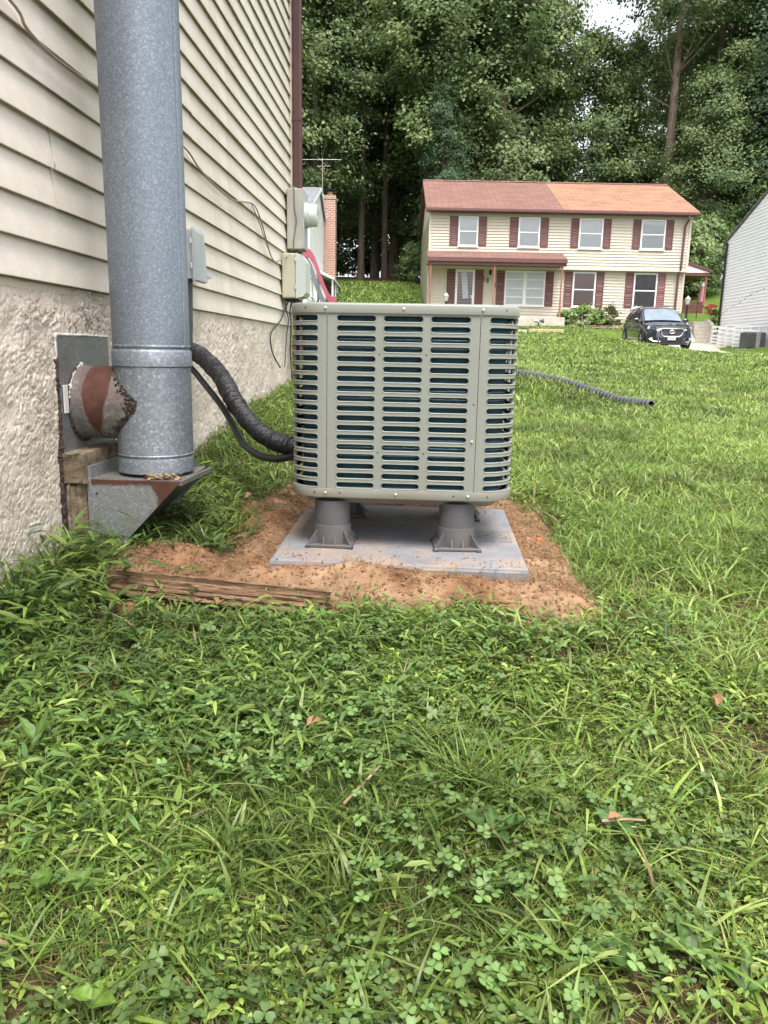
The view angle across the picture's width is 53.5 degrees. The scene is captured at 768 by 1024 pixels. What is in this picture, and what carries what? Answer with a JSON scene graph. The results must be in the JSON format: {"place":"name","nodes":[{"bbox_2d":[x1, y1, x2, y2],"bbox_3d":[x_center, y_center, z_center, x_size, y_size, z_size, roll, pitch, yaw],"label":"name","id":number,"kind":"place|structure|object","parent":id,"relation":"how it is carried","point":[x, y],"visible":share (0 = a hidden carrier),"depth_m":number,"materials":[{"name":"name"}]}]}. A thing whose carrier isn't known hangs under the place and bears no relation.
{"place":"outdoors","nodes":[
{"label":"outdoors","id":0,"kind":"place"},
{"bbox_2d":[0,277,767,1023],"bbox_3d":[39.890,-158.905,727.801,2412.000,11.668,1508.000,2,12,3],"label":"ground","id":1,"kind":"structure","parent":0,"point":[630,985],"depth_m":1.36,"materials":[{"name":"green plant"}]},
{"bbox_2d":[1,613,22,636],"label":"weed plant","id":2,"kind":"object","parent":1,"relation":"on","point":[17,615],"visible":0.56,"depth_m":1.97,"materials":[{"name":"green plant"}]},
{"bbox_2d":[19,696,45,722],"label":"weed plant","id":3,"kind":"object","parent":1,"relation":"on","point":[27,700],"visible":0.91,"depth_m":1.59,"materials":[{"name":"green plant"}]},
{"bbox_2d":[28,866,51,904],"bbox_3d":[-0.526,0.578,1.166,0.033,0.065,0.064,2,12,3],"label":"weed plant","id":4,"kind":"object","parent":1,"relation":"on","point":[40,878],"visible":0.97,"depth_m":1.17,"materials":[{"name":"green plant"}]},
{"bbox_2d":[17,707,74,755],"bbox_3d":[-0.654,0.444,1.483,0.081,0.117,0.121,-8,15,-36],"label":"weed plant","id":5,"kind":"object","parent":1,"relation":"on","point":[32,732],"visible":0.94,"depth_m":1.48,"materials":[{"name":"green plant"}]},
{"bbox_2d":[66,483,89,552],"bbox_3d":[-1.009,0.084,2.540,0.056,0.388,0.061,2,12,3],"label":"timber block","id":6,"kind":"object","parent":1,"relation":"on","point":[77,499],"depth_m":2.49,"materials":[{"name":"brown wood"}]},
{"bbox_2d":[87,456,212,547],"bbox_3d":[-0.804,-0.002,2.674,0.333,0.360,0.321,2,12,3],"label":"flue bracket","id":7,"kind":"object","parent":6,"relation":"attached to","point":[140,499],"visible":0.69,"depth_m":2.52,"materials":[{"name":"metal"}]},
{"bbox_2d":[144,473,180,479],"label":"plant litter","id":8,"kind":"object","parent":7,"relation":"on","point":[149,476],"visible":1,"depth_m":2.51,"materials":[{"name":"beige plant"}]},
{"bbox_2d":[59,867,100,907],"bbox_3d":[-0.458,0.578,1.157,0.057,0.069,0.059,-2,12,-13],"label":"weed plant","id":9,"kind":"object","parent":1,"relation":"on","point":[79,883],"visible":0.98,"depth_m":1.16,"materials":[{"name":"green plant"}]},
{"bbox_2d":[68,978,115,1023],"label":"weed plant","id":10,"kind":"object","parent":1,"relation":"on","point":[87,993],"visible":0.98,"depth_m":0.97,"materials":[{"name":"green plant"}]},
{"bbox_2d":[80,712,106,743],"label":"weed plant","id":11,"kind":"object","parent":1,"relation":"on","point":[85,726],"visible":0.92,"depth_m":1.54,"materials":[{"name":"green plant"}]},
{"bbox_2d":[114,691,156,710],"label":"weed plant","id":12,"kind":"object","parent":1,"relation":"on","point":[133,700],"visible":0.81,"depth_m":1.59,"materials":[{"name":"green plant"}]},
{"bbox_2d":[0,0,302,607],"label":"house","id":13,"kind":"structure","parent":1,"relation":"on","point":[241,74],"depth_m":2.64,"materials":[{"name":"beige plastic"}]},
{"bbox_2d":[61,439,118,483],"bbox_3d":[-0.998,-0.183,2.664,0.086,0.106,0.445,2,12,3],"label":"timber block","id":14,"kind":"object","parent":13,"relation":"attached to","point":[76,462],"depth_m":2.48,"materials":[{"name":"brown wood"}]},
{"bbox_2d":[53,0,193,537],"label":"flue pipe","id":15,"kind":"object","parent":13,"relation":"attached to","point":[135,399],"visible":0.99,"depth_m":2.41,"materials":[{"name":"metal"}]},
{"bbox_2d":[8,0,287,261],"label":"cable","id":16,"kind":"object","parent":13,"relation":"attached to","point":[33,36],"visible":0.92,"depth_m":2.42,"materials":[{"name":"beige plastic"}]},
{"bbox_2d":[186,226,210,344],"bbox_3d":[-0.899,-1.071,3.663,0.093,0.556,0.184,2,12,3],"label":"disconnect box","id":17,"kind":"object","parent":13,"relation":"attached to","point":[196,264],"visible":0.88,"depth_m":3.61,"materials":[{"name":"grey paint"}]},
{"bbox_2d":[189,343,301,453],"bbox_3d":[-0.636,-0.514,3.287,0.149,0.428,1.268,-7,15,-34],"label":"refrigerant line","id":18,"kind":"object","parent":13,"relation":"attached to","point":[254,427],"visible":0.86,"depth_m":3.21,"materials":[{"name":"black rubber"}]},
{"bbox_2d":[191,365,301,462],"bbox_3d":[-0.641,-0.447,3.268,0.102,0.369,1.235,-8,15,-35],"label":"hose","id":19,"kind":"object","parent":18,"relation":"hanging from","point":[246,446],"visible":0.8,"depth_m":3.24,"materials":[{"name":"black rubber"}]},
{"bbox_2d":[251,204,276,264],"bbox_3d":[-0.822,-1.910,5.280,0.012,0.292,0.782,2,12,3],"label":"cable","id":20,"kind":"object","parent":13,"relation":"attached to","point":[263,234],"visible":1,"depth_m":5.18,"materials":[{"name":"grey plastic"}]},
{"bbox_2d":[270,301,288,367],"bbox_3d":[-0.808,-1.387,5.888,0.037,0.538,0.617,2,12,4],"label":"cable","id":21,"kind":"object","parent":13,"relation":"attached to","point":[272,331],"visible":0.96,"depth_m":5.79,"materials":[{"name":"black plastic"}]},
{"bbox_2d":[284,298,288,366],"bbox_3d":[-0.795,-1.453,6.195,0.025,0.535,0.228,1,12,-1],"label":"cable","id":22,"kind":"object","parent":13,"relation":"attached to","point":[286,333],"visible":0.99,"depth_m":6.21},
{"bbox_2d":[282,253,309,301],"bbox_3d":[-0.702,-1.870,6.092,0.190,0.363,0.262,2,12,3],"label":"utility box","id":23,"kind":"object","parent":13,"relation":"attached to","point":[296,277],"visible":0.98,"depth_m":5.98,"materials":[{"name":"beige plastic"}]},
{"bbox_2d":[289,302,292,377],"bbox_3d":[-0.770,-1.428,6.317,0.030,0.635,0.205,0,12,-7],"label":"cable","id":24,"kind":"object","parent":23,"relation":"hanging from","point":[290,338],"visible":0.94,"depth_m":6.39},
{"bbox_2d":[296,253,309,299],"bbox_3d":[-0.646,-1.879,6.091,0.079,0.343,0.254,2,12,3],"label":"door","id":25,"kind":"structure","parent":23,"relation":"in","point":[302,264],"depth_m":5.98,"materials":[{"name":"plastic"}]},
{"bbox_2d":[287,185,318,253],"bbox_3d":[-0.657,-2.301,6.231,0.240,0.660,0.243,2,12,3],"label":"electric meter","id":26,"kind":"object","parent":13,"relation":"attached to","point":[302,214],"visible":0.98,"depth_m":6.13,"materials":[{"name":"grey paint"}]},
{"bbox_2d":[102,568,332,614],"bbox_3d":[-0.478,0.230,2.208,0.688,0.075,0.123,5,-4,8],"label":"landscape timber","id":27,"kind":"object","parent":1,"relation":"on","point":[206,588],"visible":0.78,"depth_m":2.16,"materials":[{"name":"brown wood"}]},
{"bbox_2d":[303,275,325,301],"bbox_3d":[-3.503,-10.007,38.270,0.410,3.000,11.400,1,12,0],"label":"porch railing","id":28,"kind":"object","parent":1,"relation":"on","point":[313,296],"visible":0.22,"depth_m":35.68,"materials":[{"name":"white paint"}]},
{"bbox_2d":[306,715,323,725],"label":"dry leaf","id":29,"kind":"object","parent":1,"relation":"on","point":[309,719],"visible":0.89,"depth_m":1.54,"materials":[{"name":"brown plant"}]},
{"bbox_2d":[303,248,336,301],"bbox_3d":[-3.091,-10.110,35.168,1.770,3.912,0.700,1,12,0],"label":"slide","id":30,"kind":"object","parent":1,"relation":"on","point":[311,257],"visible":0.74,"depth_m":34.79,"materials":[{"name":"red plastic"}]},
{"bbox_2d":[302,187,340,296],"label":"white gabled house","id":31,"kind":"structure","parent":1,"relation":"on","point":[322,236],"depth_m":45.73,"materials":[{"name":"grey"}]},
{"bbox_2d":[302,158,340,197],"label":"antenna","id":32,"kind":"object","parent":31,"relation":"on","point":[322,159],"visible":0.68,"depth_m":44.51,"materials":[{"name":"grey metal"}]},
{"bbox_2d":[302,0,342,155],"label":"tree","id":33,"kind":"object","parent":1,"relation":"on","point":[307,112],"visible":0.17,"depth_m":47.01,"materials":[{"name":"green plant"}]},
{"bbox_2d":[302,55,391,255],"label":"tree","id":34,"kind":"object","parent":1,"relation":"on","point":[345,223],"visible":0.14,"depth_m":57.35,"materials":[{"name":"green plant"}]},
{"bbox_2d":[336,199,357,276],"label":"tree","id":35,"kind":"object","parent":1,"relation":"on","point":[340,262],"visible":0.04,"depth_m":64.70,"materials":[{"name":"green plant"}]},
{"bbox_2d":[86,482,609,635],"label":"soil","id":36,"kind":"structure","parent":1,"relation":"on","point":[343,582],"depth_m":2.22,"materials":[{"name":"brown soil"}]},
{"bbox_2d":[269,504,528,581],"bbox_3d":[0.064,0.125,2.727,0.811,0.123,0.908,2,12,3],"label":"equipment pad","id":37,"kind":"object","parent":36,"relation":"on","point":[499,542],"visible":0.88,"depth_m":2.50,"materials":[{"name":"grey concrete"}]},
{"bbox_2d":[305,499,357,549],"bbox_3d":[-0.170,0.028,2.508,0.156,0.152,0.156,2,12,5],"label":"riser","id":38,"kind":"object","parent":37,"relation":"on","point":[332,525],"visible":0.97,"depth_m":2.46,"materials":[{"name":"grey plastic"}]},
{"bbox_2d":[350,503,366,517],"bbox_3d":[-0.145,-0.068,2.962,0.156,0.152,0.156,1,12,-2],"label":"riser","id":39,"kind":"object","parent":37,"relation":"on","point":[357,509],"visible":0.27,"depth_m":2.92,"materials":[{"name":"grey plastic"}]},
{"bbox_2d":[275,506,519,567],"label":"soil crumbs","id":40,"kind":"object","parent":37,"relation":"on","point":[394,555],"visible":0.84,"depth_m":2.35,"materials":[{"name":"soil"}]},
{"bbox_2d":[430,503,481,552],"bbox_3d":[0.236,0.039,2.493,0.156,0.152,0.156,1,12,0],"label":"riser","id":41,"kind":"object","parent":37,"relation":"on","point":[455,532],"visible":0.98,"depth_m":2.44,"materials":[{"name":"grey plastic"}]},
{"bbox_2d":[292,302,519,505],"bbox_3d":[0.076,-0.393,2.698,0.717,0.631,0.722,2,12,3],"label":"condenser unit","id":42,"kind":"object","parent":41,"relation":"on","point":[406,403],"visible":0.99,"depth_m":2.37,"materials":[{"name":"paint"}]},
{"bbox_2d":[474,506,479,521],"bbox_3d":[0.294,-0.055,2.941,0.156,0.152,0.156,2,12,6],"label":"riser","id":43,"kind":"object","parent":37,"relation":"on","point":[476,516],"visible":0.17,"depth_m":2.89,"materials":[{"name":"grey plastic"}]},
{"bbox_2d":[302,0,413,207],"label":"tree","id":44,"kind":"object","parent":1,"relation":"on","point":[333,174],"visible":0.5,"depth_m":48.98,"materials":[{"name":"green plant"}]},
{"bbox_2d":[342,764,381,804],"bbox_3d":[-0.036,0.492,1.380,0.008,0.020,0.126,9,14,31],"label":"twig","id":45,"kind":"object","parent":1,"relation":"on","point":[345,801],"visible":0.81,"depth_m":1.36,"materials":[{"name":"beige wood"}]},
{"bbox_2d":[336,197,389,276],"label":"tree","id":46,"kind":"object","parent":1,"relation":"on","point":[353,253],"visible":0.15,"depth_m":71.20,"materials":[{"name":"plant"}]},
{"bbox_2d":[305,0,434,279],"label":"tree","id":47,"kind":"object","parent":1,"relation":"on","point":[364,35],"visible":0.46,"depth_m":50.64,"materials":[{"name":"green plant"}]},
{"bbox_2d":[318,0,435,278],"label":"tree","id":48,"kind":"object","parent":1,"relation":"on","point":[384,264],"visible":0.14,"depth_m":54.46,"materials":[{"name":"green plant"}]},
{"bbox_2d":[337,6,421,277],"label":"tree","id":49,"kind":"object","parent":1,"relation":"on","point":[374,270],"visible":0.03,"depth_m":64.34,"materials":[{"name":"green plant"}]},
{"bbox_2d":[0,381,767,1023],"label":"weed cover","id":50,"kind":"object","parent":1,"relation":"on","point":[24,765],"visible":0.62,"depth_m":1.49,"materials":[{"name":"green plant"}]},
{"bbox_2d":[0,581,767,1023],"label":"clover cover","id":51,"kind":"object","parent":1,"relation":"on","point":[516,879],"visible":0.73,"depth_m":1.26,"materials":[{"name":"green plant"}]},
{"bbox_2d":[352,174,419,274],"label":"tree","id":52,"kind":"object","parent":1,"relation":"on","point":[367,252],"visible":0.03,"depth_m":69.74,"materials":[{"name":"plant"}]},
{"bbox_2d":[335,0,463,277],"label":"tree","id":53,"kind":"object","parent":1,"relation":"on","point":[378,128],"visible":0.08,"depth_m":57.46,"materials":[{"name":"green plant"}]},
{"bbox_2d":[391,241,420,281],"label":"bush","id":54,"kind":"object","parent":1,"relation":"on","point":[411,274],"visible":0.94,"depth_m":52.22,"materials":[{"name":"green plant"}]},
{"bbox_2d":[399,198,420,276],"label":"tree","id":55,"kind":"object","parent":1,"relation":"on","point":[400,263],"visible":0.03,"depth_m":65.24,"materials":[{"name":"green plant"}]},
{"bbox_2d":[366,77,481,270],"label":"tree","id":56,"kind":"object","parent":1,"relation":"on","point":[404,225],"visible":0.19,"depth_m":58.63,"materials":[{"name":"green plant"}]},
{"bbox_2d":[406,75,490,264],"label":"tree","id":57,"kind":"object","parent":1,"relation":"on","point":[443,100],"visible":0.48,"depth_m":47.16,"materials":[{"name":"green plant"}]},
{"bbox_2d":[370,12,529,240],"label":"tree","id":58,"kind":"object","parent":1,"relation":"on","point":[396,164],"visible":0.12,"depth_m":53.16,"materials":[{"name":"green plant"}]},
{"bbox_2d":[348,0,558,179],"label":"tree","id":59,"kind":"object","parent":1,"relation":"on","point":[416,97],"visible":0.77,"depth_m":47.81,"materials":[{"name":"green plant"}]},
{"bbox_2d":[456,806,527,843],"bbox_3d":[0.176,0.544,1.294,0.111,0.064,0.086,8,14,31],"label":"weed plant","id":60,"kind":"object","parent":1,"relation":"on","point":[492,814],"visible":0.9,"depth_m":1.29,"materials":[{"name":"green plant"}]},
{"bbox_2d":[413,0,597,181],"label":"tree","id":61,"kind":"object","parent":1,"relation":"on","point":[493,170],"visible":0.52,"depth_m":48.83,"materials":[{"name":"green plant"}]},
{"bbox_2d":[467,36,595,179],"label":"tree","id":62,"kind":"object","parent":1,"relation":"on","point":[563,139],"visible":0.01,"depth_m":56.38,"materials":[{"name":"green plant"}]},
{"bbox_2d":[457,0,607,180],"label":"tree","id":63,"kind":"object","parent":1,"relation":"on","point":[577,25],"visible":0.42,"depth_m":51.20,"materials":[{"name":"green plant"}]},
{"bbox_2d":[528,329,563,332],"bbox_3d":[7.679,-8.496,36.071,1.670,0.320,0.160,1,12,0],"label":"edging","id":64,"kind":"object","parent":1,"relation":"on","point":[548,330],"visible":0.54,"depth_m":35.97,"materials":[{"name":"beige concrete"}]},
{"bbox_2d":[513,0,600,181],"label":"tree","id":65,"kind":"object","parent":1,"relation":"on","point":[578,95],"visible":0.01,"depth_m":59.90,"materials":[{"name":"green plant"}]},
{"bbox_2d":[418,179,717,326],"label":"twin house","id":66,"kind":"structure","parent":1,"relation":"on","point":[547,252],"depth_m":40.14,"materials":[{"name":"beige plastic"}]},
{"bbox_2d":[455,269,474,303],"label":"storm door","id":67,"kind":"structure","parent":66,"relation":"in","point":[468,276],"depth_m":40.63,"materials":[{"name":"white paint"}]},
{"bbox_2d":[457,216,478,246],"bbox_3d":[4.401,-14.630,39.763,1.093,1.538,0.090,1,12,0],"label":"window","id":68,"kind":"structure","parent":66,"relation":"in","point":[468,225],"depth_m":39.77,"materials":[{"name":"white glass"}]},
{"bbox_2d":[504,271,545,306],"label":"window","id":69,"kind":"structure","parent":66,"relation":"in","point":[522,288],"depth_m":40.64,"materials":[{"name":"white glass"}]},
{"bbox_2d":[517,217,540,248],"bbox_3d":[7.580,-14.569,39.763,1.182,1.538,0.090,1,12,0],"label":"window","id":70,"kind":"structure","parent":66,"relation":"in","point":[529,227],"depth_m":39.77,"materials":[{"name":"white glass"}]},
{"bbox_2d":[571,272,596,307],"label":"window","id":71,"kind":"structure","parent":66,"relation":"in","point":[584,283],"depth_m":40.63,"materials":[{"name":"grey glass"}]},
{"bbox_2d":[577,218,603,249],"bbox_3d":[10.807,-14.508,39.763,1.311,1.538,0.090,1,12,0],"label":"window","id":72,"kind":"structure","parent":66,"relation":"in","point":[590,230],"depth_m":39.77,"materials":[{"name":"white glass"}]},
{"bbox_2d":[631,273,657,308],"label":"window","id":73,"kind":"structure","parent":66,"relation":"in","point":[645,284],"depth_m":40.63,"materials":[{"name":"glass"}]},
{"bbox_2d":[639,219,666,250],"bbox_3d":[14.051,-14.445,39.764,1.336,1.538,0.090,1,12,0],"label":"window","id":74,"kind":"structure","parent":66,"relation":"in","point":[653,232],"depth_m":39.77,"materials":[{"name":"grey glass"}]},
{"bbox_2d":[695,282,704,307],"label":"patio umbrella","id":75,"kind":"object","parent":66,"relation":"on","point":[701,293],"visible":0.69,"depth_m":42.79,"materials":[{"name":"red fabric"}]},
{"bbox_2d":[506,369,654,408],"bbox_3d":[2.198,-1.596,9.606,0.306,0.396,2.921,-7,15,-34],"label":"drain pipe","id":76,"kind":"object","parent":1,"relation":"on","point":[641,402],"visible":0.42,"depth_m":9.17,"materials":[{"name":"grey plastic"}]},
{"bbox_2d":[565,325,622,328],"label":"planter wall","id":77,"kind":"structure","parent":1,"relation":"on","point":[599,326],"depth_m":39.72,"materials":[{"name":"stone"}]},
{"bbox_2d":[554,310,576,324],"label":"bush","id":78,"kind":"object","parent":77,"relation":"in","point":[567,314],"visible":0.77,"depth_m":39.80,"materials":[{"name":"green plant"}]},
{"bbox_2d":[570,303,598,325],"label":"bush","id":79,"kind":"object","parent":77,"relation":"in","point":[583,310],"visible":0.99,"depth_m":39.73,"materials":[{"name":"green plant"}]},
{"bbox_2d":[585,307,610,325],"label":"bush","id":80,"kind":"object","parent":77,"relation":"in","point":[599,315],"visible":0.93,"depth_m":39.74,"materials":[{"name":"green plant"}]},
{"bbox_2d":[600,301,621,325],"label":"bush","id":81,"kind":"object","parent":77,"relation":"in","point":[612,311],"visible":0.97,"depth_m":39.84,"materials":[{"name":"green plant"}]},
{"bbox_2d":[526,12,663,183],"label":"tree","id":82,"kind":"object","parent":1,"relation":"on","point":[602,87],"visible":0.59,"depth_m":53.74,"materials":[{"name":"green plant"}]},
{"bbox_2d":[580,930,637,972],"bbox_3d":[0.313,0.635,1.081,0.075,0.050,0.081,2,12,3],"label":"weed plant","id":83,"kind":"object","parent":1,"relation":"on","point":[619,960],"visible":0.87,"depth_m":1.08,"materials":[{"name":"green plant"}]},
{"bbox_2d":[594,806,635,837],"bbox_3d":[0.399,0.552,1.310,0.058,0.055,0.087,2,12,3],"label":"weed plant","id":84,"kind":"object","parent":1,"relation":"on","point":[603,814],"visible":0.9,"depth_m":1.32,"materials":[{"name":"green plant"}]},
{"bbox_2d":[601,818,645,822],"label":"twig","id":85,"kind":"object","parent":1,"relation":"on","point":[619,819],"visible":1,"depth_m":1.30,"materials":[{"name":"beige wood"}]},
{"bbox_2d":[553,29,693,191],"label":"tree","id":86,"kind":"object","parent":1,"relation":"on","point":[654,58],"visible":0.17,"depth_m":55.87,"materials":[{"name":"green plant"}]},
{"bbox_2d":[602,0,761,186],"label":"tree","id":87,"kind":"object","parent":1,"relation":"on","point":[678,61],"visible":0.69,"depth_m":51.85,"materials":[{"name":"green plant"}]},
{"bbox_2d":[634,0,739,214],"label":"tree","id":88,"kind":"object","parent":1,"relation":"on","point":[662,118],"visible":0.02,"depth_m":65.30,"materials":[{"name":"green plant"}]},
{"bbox_2d":[634,0,741,180],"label":"tree","id":89,"kind":"object","parent":1,"relation":"on","point":[656,75],"depth_m":73.29,"materials":[{"name":"green plant"}]},
{"bbox_2d":[657,912,720,975],"bbox_3d":[0.438,0.629,1.099,0.086,0.055,0.088,6,13,20],"label":"weed plant","id":90,"kind":"object","parent":1,"relation":"on","point":[692,939],"visible":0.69,"depth_m":1.10,"materials":[{"name":"green plant"}]},
{"bbox_2d":[682,319,717,342],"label":"concrete steps","id":91,"kind":"structure","parent":1,"relation":"on","point":[700,332],"depth_m":39.39,"materials":[{"name":"beige concrete"}]},
{"bbox_2d":[635,55,766,257],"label":"tree","id":92,"kind":"object","parent":1,"relation":"on","point":[711,85],"visible":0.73,"depth_m":49.27,"materials":[{"name":"green plant"}]},
{"bbox_2d":[639,0,765,197],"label":"tree","id":93,"kind":"object","parent":1,"relation":"on","point":[687,20],"visible":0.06,"depth_m":59.58,"materials":[{"name":"green plant"}]},
{"bbox_2d":[683,219,723,299],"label":"tree","id":94,"kind":"object","parent":1,"relation":"on","point":[700,242],"visible":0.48,"depth_m":45.40,"materials":[{"name":"green plant"}]},
{"bbox_2d":[645,0,767,210],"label":"tree","id":95,"kind":"object","parent":1,"relation":"on","point":[666,84],"visible":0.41,"depth_m":54.38,"materials":[{"name":"green plant"}]},
{"bbox_2d":[688,211,734,295],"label":"tree","id":96,"kind":"object","parent":1,"relation":"on","point":[718,224],"visible":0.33,"depth_m":46.67,"materials":[{"name":"green plant"}]},
{"bbox_2d":[707,307,718,324],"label":"bush","id":97,"kind":"object","parent":1,"relation":"on","point":[715,310],"visible":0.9,"depth_m":40.19,"materials":[{"name":"green plant"}]},
{"bbox_2d":[711,691,723,705],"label":"dry leaf","id":98,"kind":"object","parent":1,"relation":"on","point":[719,698],"visible":0.99,"depth_m":1.66,"materials":[{"name":"brown plant"}]},
{"bbox_2d":[675,50,767,257],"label":"tree","id":99,"kind":"object","parent":1,"relation":"on","point":[753,63],"visible":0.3,"depth_m":50.36,"materials":[{"name":"green plant"}]},
{"bbox_2d":[682,0,767,211],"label":"tree","id":100,"kind":"object","parent":1,"relation":"on","point":[725,49],"visible":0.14,"depth_m":52.60,"materials":[{"name":"green plant"}]},
{"bbox_2d":[708,937,767,1002],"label":"weed plant","id":101,"kind":"object","parent":1,"relation":"on","point":[738,981],"visible":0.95,"depth_m":1.05,"materials":[{"name":"green plant"}]},
{"bbox_2d":[716,0,767,232],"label":"tree","id":102,"kind":"object","parent":1,"relation":"on","point":[750,202],"visible":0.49,"depth_m":49.36,"materials":[{"name":"green plant"}]},
{"bbox_2d":[717,189,767,346],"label":"white house","id":103,"kind":"structure","parent":1,"relation":"on","point":[745,271],"depth_m":35.07,"materials":[{"name":"grey"}]},
{"bbox_2d":[735,332,765,349],"bbox_3d":[15.990,-7.371,33.086,1.000,0.850,1.000,2,12,3],"label":"condenser unit","id":104,"kind":"object","parent":1,"relation":"on","point":[748,340],"visible":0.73,"depth_m":32.69,"materials":[{"name":"grey metal"}]},
{"bbox_2d":[336,0,762,278],"label":"sky","id":105,"kind":"structure","parent":0,"point":[604,11],"materials":[{"name":"white"}]},
{"bbox_2d":[651,343,731,352],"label":"driveway","id":106,"kind":"structure","parent":0,"point":[711,347],"depth_m":36.12,"materials":[{"name":"concrete"}]},
{"bbox_2d":[622,305,691,348],"bbox_3d":[12.468,-8.495,34.938,2.390,1.873,5.215,2,15,3],"label":"parked car","id":107,"kind":"object","parent":106,"relation":"on","point":[664,325],"visible":0.93,"depth_m":33.67,"materials":[{"name":"black paint"}]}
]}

